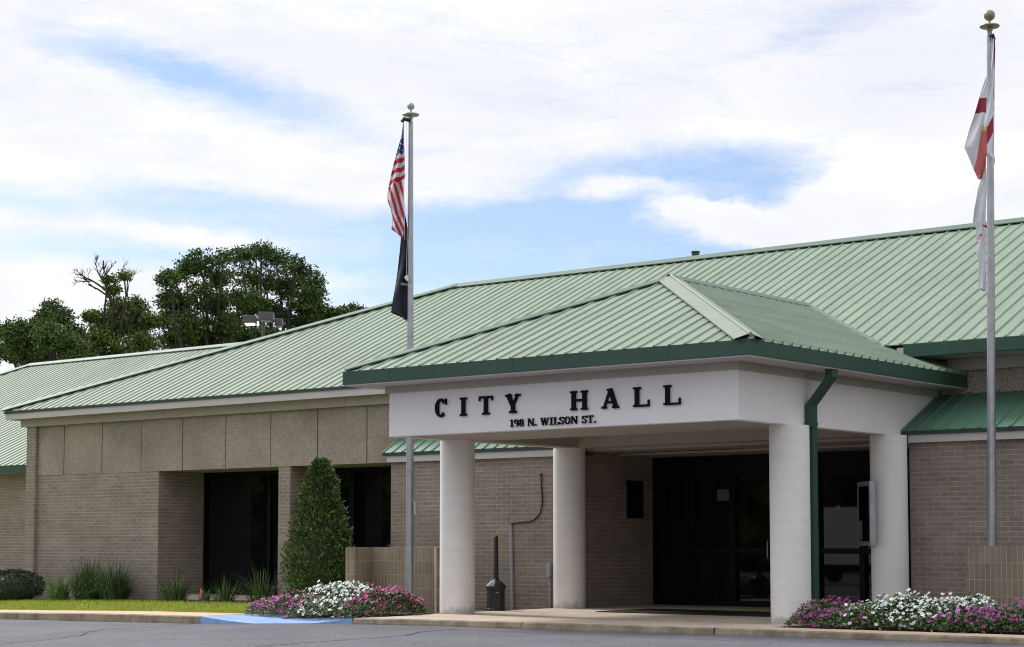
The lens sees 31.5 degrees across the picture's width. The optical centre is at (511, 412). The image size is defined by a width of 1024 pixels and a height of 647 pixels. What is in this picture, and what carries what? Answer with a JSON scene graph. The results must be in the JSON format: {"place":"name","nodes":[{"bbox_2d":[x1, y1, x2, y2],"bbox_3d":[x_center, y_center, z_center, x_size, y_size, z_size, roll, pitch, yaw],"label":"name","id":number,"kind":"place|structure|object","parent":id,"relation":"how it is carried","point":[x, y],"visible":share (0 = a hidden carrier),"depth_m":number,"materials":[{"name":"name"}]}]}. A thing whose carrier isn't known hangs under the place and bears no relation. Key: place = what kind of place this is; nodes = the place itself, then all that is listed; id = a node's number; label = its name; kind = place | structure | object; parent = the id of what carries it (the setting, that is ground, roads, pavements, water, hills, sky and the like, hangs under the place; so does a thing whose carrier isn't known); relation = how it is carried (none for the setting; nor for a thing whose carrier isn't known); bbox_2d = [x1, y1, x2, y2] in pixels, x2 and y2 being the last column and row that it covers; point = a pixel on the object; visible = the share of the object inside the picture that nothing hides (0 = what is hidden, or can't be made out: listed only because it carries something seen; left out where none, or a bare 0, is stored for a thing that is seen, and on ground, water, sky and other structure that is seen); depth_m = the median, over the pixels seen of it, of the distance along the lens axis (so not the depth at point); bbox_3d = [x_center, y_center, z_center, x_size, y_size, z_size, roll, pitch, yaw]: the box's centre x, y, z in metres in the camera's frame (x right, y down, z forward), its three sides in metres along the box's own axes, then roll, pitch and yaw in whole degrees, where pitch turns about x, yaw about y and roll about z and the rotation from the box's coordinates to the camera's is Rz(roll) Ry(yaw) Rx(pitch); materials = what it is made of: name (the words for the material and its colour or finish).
{"place":"outdoors","nodes":[
{"label":"outdoors","id":0,"kind":"place"},
{"bbox_2d":[0,610,244,615],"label":"walk","id":1,"kind":"structure","parent":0,"point":[131,612],"depth_m":34.57,"materials":[{"name":"concrete"}]},
{"bbox_2d":[0,598,387,614],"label":"lawn","id":2,"kind":"structure","parent":0,"point":[140,604],"depth_m":39.90,"materials":[{"name":"green plant"}]},
{"bbox_2d":[0,568,45,600],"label":"round shrub","id":3,"kind":"object","parent":2,"relation":"on","point":[15,584],"visible":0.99,"depth_m":44.60,"materials":[{"name":"green plant"}]},
{"bbox_2d":[245,590,335,617],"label":"flowering plants","id":4,"kind":"object","parent":2,"relation":"on","point":[275,604],"visible":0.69,"depth_m":32.49,"materials":[{"name":"purple plant"}]},
{"bbox_2d":[279,456,354,598],"bbox_3d":[-3.924,2.445,36.972,1.683,3.113,1.665,2,-5,-26],"label":"conical holly","id":5,"kind":"object","parent":2,"relation":"on","point":[318,537],"visible":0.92,"depth_m":36.66,"materials":[{"name":"green plant"}]},
{"bbox_2d":[0,619,1023,646],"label":"road","id":6,"kind":"structure","parent":0,"point":[30,632],"depth_m":26.09,"materials":[{"name":"grey asphalt"}]},
{"bbox_2d":[201,614,384,623],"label":"kerb ramp","id":7,"kind":"structure","parent":6,"relation":"on","point":[244,619],"depth_m":31.75,"materials":[{"name":"blue paint"}]},
{"bbox_2d":[5,622,755,645],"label":"road cracks","id":8,"kind":"object","parent":6,"relation":"on","point":[307,642],"visible":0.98,"depth_m":26.63,"materials":[{"name":"black asphalt"}]},
{"bbox_2d":[352,618,531,628],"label":"kerb","id":9,"kind":"structure","parent":6,"relation":"on","point":[459,623],"depth_m":28.91,"materials":[{"name":"concrete"}]},
{"bbox_2d":[521,622,718,634],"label":"kerb","id":10,"kind":"structure","parent":6,"relation":"on","point":[617,628],"depth_m":26.75,"materials":[{"name":"concrete"}]},
{"bbox_2d":[715,628,1023,644],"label":"kerb","id":11,"kind":"structure","parent":6,"relation":"on","point":[878,636],"depth_m":24.16,"materials":[{"name":"concrete"}]},
{"bbox_2d":[0,0,1023,372],"label":"sky","id":12,"kind":"structure","parent":0,"point":[549,136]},
{"bbox_2d":[37,600,1023,634],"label":"planting bed","id":13,"kind":"object","parent":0,"point":[894,628],"visible":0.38,"depth_m":26.22,"materials":[{"name":"brown soil"}]},
{"bbox_2d":[41,570,77,600],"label":"ornamental grass","id":14,"kind":"object","parent":13,"relation":"on","point":[61,593],"depth_m":43.52,"materials":[{"name":"green plant"}]},
{"bbox_2d":[50,548,130,600],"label":"ornamental grass","id":15,"kind":"object","parent":13,"relation":"on","point":[82,588],"depth_m":43.20,"materials":[{"name":"green plant"}]},
{"bbox_2d":[76,554,144,600],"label":"ornamental grass","id":16,"kind":"object","parent":13,"relation":"on","point":[111,587],"depth_m":42.65,"materials":[{"name":"green plant"}]},
{"bbox_2d":[152,566,201,601],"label":"ornamental grass","id":17,"kind":"object","parent":13,"relation":"on","point":[176,591],"depth_m":41.36,"materials":[{"name":"green plant"}]},
{"bbox_2d":[197,587,210,601],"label":"ornamental grass","id":18,"kind":"object","parent":13,"relation":"on","point":[205,598],"depth_m":40.85,"materials":[{"name":"green plant"}]},
{"bbox_2d":[200,573,245,601],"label":"ornamental grass","id":19,"kind":"object","parent":13,"relation":"on","point":[223,595],"depth_m":40.40,"materials":[{"name":"green plant"}]},
{"bbox_2d":[226,562,284,602],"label":"ornamental grass","id":20,"kind":"object","parent":13,"relation":"on","point":[258,594],"depth_m":39.68,"materials":[{"name":"green plant"}]},
{"bbox_2d":[288,579,386,617],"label":"flowering plants","id":21,"kind":"object","parent":13,"relation":"on","point":[345,590],"visible":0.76,"depth_m":31.95,"materials":[{"name":"white plant"}]},
{"bbox_2d":[337,583,426,617],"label":"flowering plants","id":22,"kind":"object","parent":13,"relation":"on","point":[385,599],"visible":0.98,"depth_m":31.03,"materials":[{"name":"pink plant"}]},
{"bbox_2d":[345,547,439,619],"bbox_3d":[-2.083,3.324,34.360,2.382,1.536,0.858,-3,-5,39],"label":"fence","id":23,"kind":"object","parent":13,"relation":"on","point":[383,567],"depth_m":34.69,"materials":[{"name":"beige brick"}]},
{"bbox_2d":[401,103,418,615],"bbox_3d":[-1.909,-0.948,33.654,0.343,9.758,0.324,0,-4,5],"label":"flagpole","id":24,"kind":"object","parent":13,"relation":"on","point":[410,500],"visible":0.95,"depth_m":33.64,"materials":[{"name":"metal"}]},
{"bbox_2d":[387,123,404,237],"bbox_3d":[-2.159,-4.338,33.851,0.343,2.170,0.153,0,-4,0],"label":"national flag","id":25,"kind":"object","parent":24,"relation":"attached to","point":[395,194],"visible":1,"depth_m":33.83,"materials":[{"name":"red fabric"}]},
{"bbox_2d":[391,216,412,320],"bbox_3d":[-2.046,-2.699,33.755,0.419,2.070,0.229,0,-4,0],"label":"black flag","id":26,"kind":"object","parent":24,"relation":"attached to","point":[399,305],"visible":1,"depth_m":33.78,"materials":[{"name":"black fabric"}]},
{"bbox_2d":[784,595,889,629],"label":"flowering plants","id":27,"kind":"object","parent":13,"relation":"on","point":[827,612],"visible":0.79,"depth_m":25.63,"materials":[{"name":"purple plant"}]},
{"bbox_2d":[824,588,1014,630],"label":"flowering plants","id":28,"kind":"object","parent":13,"relation":"on","point":[922,610],"visible":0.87,"depth_m":25.13,"materials":[{"name":"white plant"}]},
{"bbox_2d":[921,598,1023,633],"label":"flowering plants","id":29,"kind":"object","parent":13,"relation":"on","point":[996,617],"visible":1,"depth_m":24.12,"materials":[{"name":"pink plant"}]},
{"bbox_2d":[980,10,999,545],"bbox_3d":[7.691,-1.511,28.890,0.344,9.996,0.322,-3,-5,39],"label":"flagpole","id":30,"kind":"object","parent":13,"relation":"on","point":[989,17],"visible":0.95,"depth_m":28.81,"materials":[{"name":"metal"}]},
{"bbox_2d":[964,77,986,179],"bbox_3d":[7.511,-4.603,29.308,0.382,1.685,0.132,0,-4,0],"label":"state flag","id":31,"kind":"object","parent":30,"relation":"hanging from","point":[973,146],"visible":0.88,"depth_m":29.30,"materials":[{"name":"white fabric"}]},
{"bbox_2d":[973,168,986,290],"bbox_3d":[7.538,-2.949,29.166,0.229,2.011,0.100,0,-4,2],"label":"white flag","id":32,"kind":"object","parent":30,"relation":"hanging from","point":[979,219],"visible":1,"depth_m":29.16,"materials":[{"name":"white fabric"}]},
{"bbox_2d":[983,39,994,163],"bbox_3d":[7.627,-4.973,28.954,0.220,2.034,0.073,0,-4,-4],"label":"flag fold","id":33,"kind":"object","parent":30,"relation":"hanging from","point":[988,137],"visible":1,"depth_m":28.93,"materials":[{"name":"white"}]},
{"bbox_2d":[965,546,1023,618],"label":"brick screen wall","id":34,"kind":"structure","parent":13,"relation":"on","point":[995,572],"depth_m":27.90,"materials":[{"name":"beige brick"}]},
{"bbox_2d":[369,604,825,627],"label":"pavement","id":35,"kind":"structure","parent":0,"point":[586,615],"depth_m":29.79,"materials":[{"name":"concrete"}]},
{"bbox_2d":[486,536,505,610],"bbox_3d":[-0.289,2.906,32.847,0.376,1.353,0.381,-3,-5,39],"label":"smoking receptacle","id":36,"kind":"object","parent":35,"relation":"on","point":[495,587],"visible":1,"depth_m":32.70,"materials":[{"name":"black plastic"}]},
{"bbox_2d":[426,613,758,623],"bbox_3d":[1.248,3.355,29.352,7.000,0.054,0.012,-3,-5,39],"label":"pavement joint","id":37,"kind":"object","parent":35,"relation":"on","point":[569,617],"visible":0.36,"depth_m":29.64,"materials":[{"name":"concrete"}]},
{"bbox_2d":[596,608,770,616],"bbox_3d":[3.418,3.483,31.583,3.600,0.012,1.700,-3,-5,39],"label":"door mat","id":38,"kind":"object","parent":35,"relation":"on","point":[712,612],"depth_m":31.43,"materials":[{"name":"black plastic"}]},
{"bbox_2d":[719,626,1023,637],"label":"walk","id":39,"kind":"structure","parent":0,"point":[893,632],"depth_m":24.45,"materials":[{"name":"concrete"}]},
{"bbox_3d":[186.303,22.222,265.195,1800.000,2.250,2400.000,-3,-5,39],"label":"ground","id":40,"kind":"structure","parent":0,"visible":0},
{"bbox_2d":[0,297,92,367],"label":"oak tree","id":41,"kind":"object","parent":40,"relation":"on","point":[48,334],"visible":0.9,"depth_m":79.47,"materials":[{"name":"green plant"}]},
{"bbox_2d":[0,612,200,623],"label":"kerb","id":42,"kind":"structure","parent":40,"relation":"on","point":[108,617],"depth_m":34.11,"materials":[{"name":"concrete"}]},
{"bbox_2d":[72,255,165,357],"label":"half dead tree","id":43,"kind":"object","parent":40,"relation":"on","point":[115,322],"visible":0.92,"depth_m":85.64,"materials":[{"name":"green plant"}]},
{"bbox_2d":[150,246,261,349],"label":"oak tree","id":44,"kind":"object","parent":40,"relation":"on","point":[187,327],"visible":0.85,"depth_m":91.99,"materials":[{"name":"green plant"}]},
{"bbox_2d":[243,312,282,336],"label":"parking lamp","id":45,"kind":"object","parent":40,"relation":"on","point":[265,317],"visible":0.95,"depth_m":74.25,"materials":[{"name":"white metal"}]},
{"bbox_2d":[216,237,334,342],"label":"oak tree","id":46,"kind":"object","parent":40,"relation":"on","point":[307,306],"visible":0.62,"depth_m":95.87,"materials":[{"name":"green plant"}]},
{"bbox_2d":[325,301,367,317],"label":"oak tree","id":47,"kind":"object","parent":40,"relation":"on","point":[341,310],"visible":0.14,"depth_m":98.02,"materials":[{"name":"green plant"}]},
{"bbox_2d":[0,217,1023,626],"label":"city hall","id":48,"kind":"structure","parent":40,"relation":"on","point":[784,431],"depth_m":34.87,"materials":[{"name":"brick"}]},
{"bbox_2d":[203,468,351,594],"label":"window","id":49,"kind":"structure","parent":48,"relation":"in","point":[240,526],"depth_m":43.71,"materials":[{"name":"black glass"}]},
{"bbox_2d":[351,467,390,546],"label":"window","id":50,"kind":"structure","parent":48,"relation":"in","point":[371,486],"depth_m":41.11,"materials":[{"name":"black glass"}]},
{"bbox_2d":[652,457,692,604],"bbox_3d":[3.212,2.346,35.941,0.939,2.915,0.112,-3,-5,39],"label":"entrance window","id":51,"kind":"structure","parent":48,"relation":"in","point":[672,476],"depth_m":35.97,"materials":[{"name":"black glass"}]},
{"bbox_2d":[692,455,733,605],"bbox_3d":[3.941,2.304,35.361,0.914,2.915,0.112,-3,-5,39],"label":"entrance window","id":52,"kind":"structure","parent":48,"relation":"in","point":[712,518],"depth_m":35.40,"materials":[{"name":"black glass"}]},
{"bbox_2d":[732,454,770,606],"bbox_3d":[4.638,2.261,34.761,0.914,2.915,0.182,-3,-5,39],"label":"entrance door","id":53,"kind":"structure","parent":48,"relation":"in","point":[750,473],"depth_m":34.85,"materials":[{"name":"black glass"}]},
{"bbox_2d":[817,451,862,608],"bbox_3d":[6.097,2.180,33.643,0.914,2.915,0.112,-3,-5,39],"label":"entrance window","id":54,"kind":"structure","parent":48,"relation":"in","point":[840,555],"depth_m":33.68,"materials":[{"name":"black glass"}]},
{"bbox_2d":[861,450,871,603],"bbox_3d":[6.816,2.139,33.070,0.914,2.915,0.112,-3,-5,39],"label":"entrance window","id":55,"kind":"structure","parent":48,"relation":"in","point":[865,455],"depth_m":33.27,"materials":[{"name":"black glass"}]},
{"bbox_2d":[907,449,910,595],"bbox_3d":[7.626,2.091,32.403,1.174,2.915,0.079,-3,-5,39],"label":"entrance window","id":56,"kind":"structure","parent":48,"relation":"in","point":[908,475],"depth_m":32.73,"materials":[{"name":"glass"}]}
]}

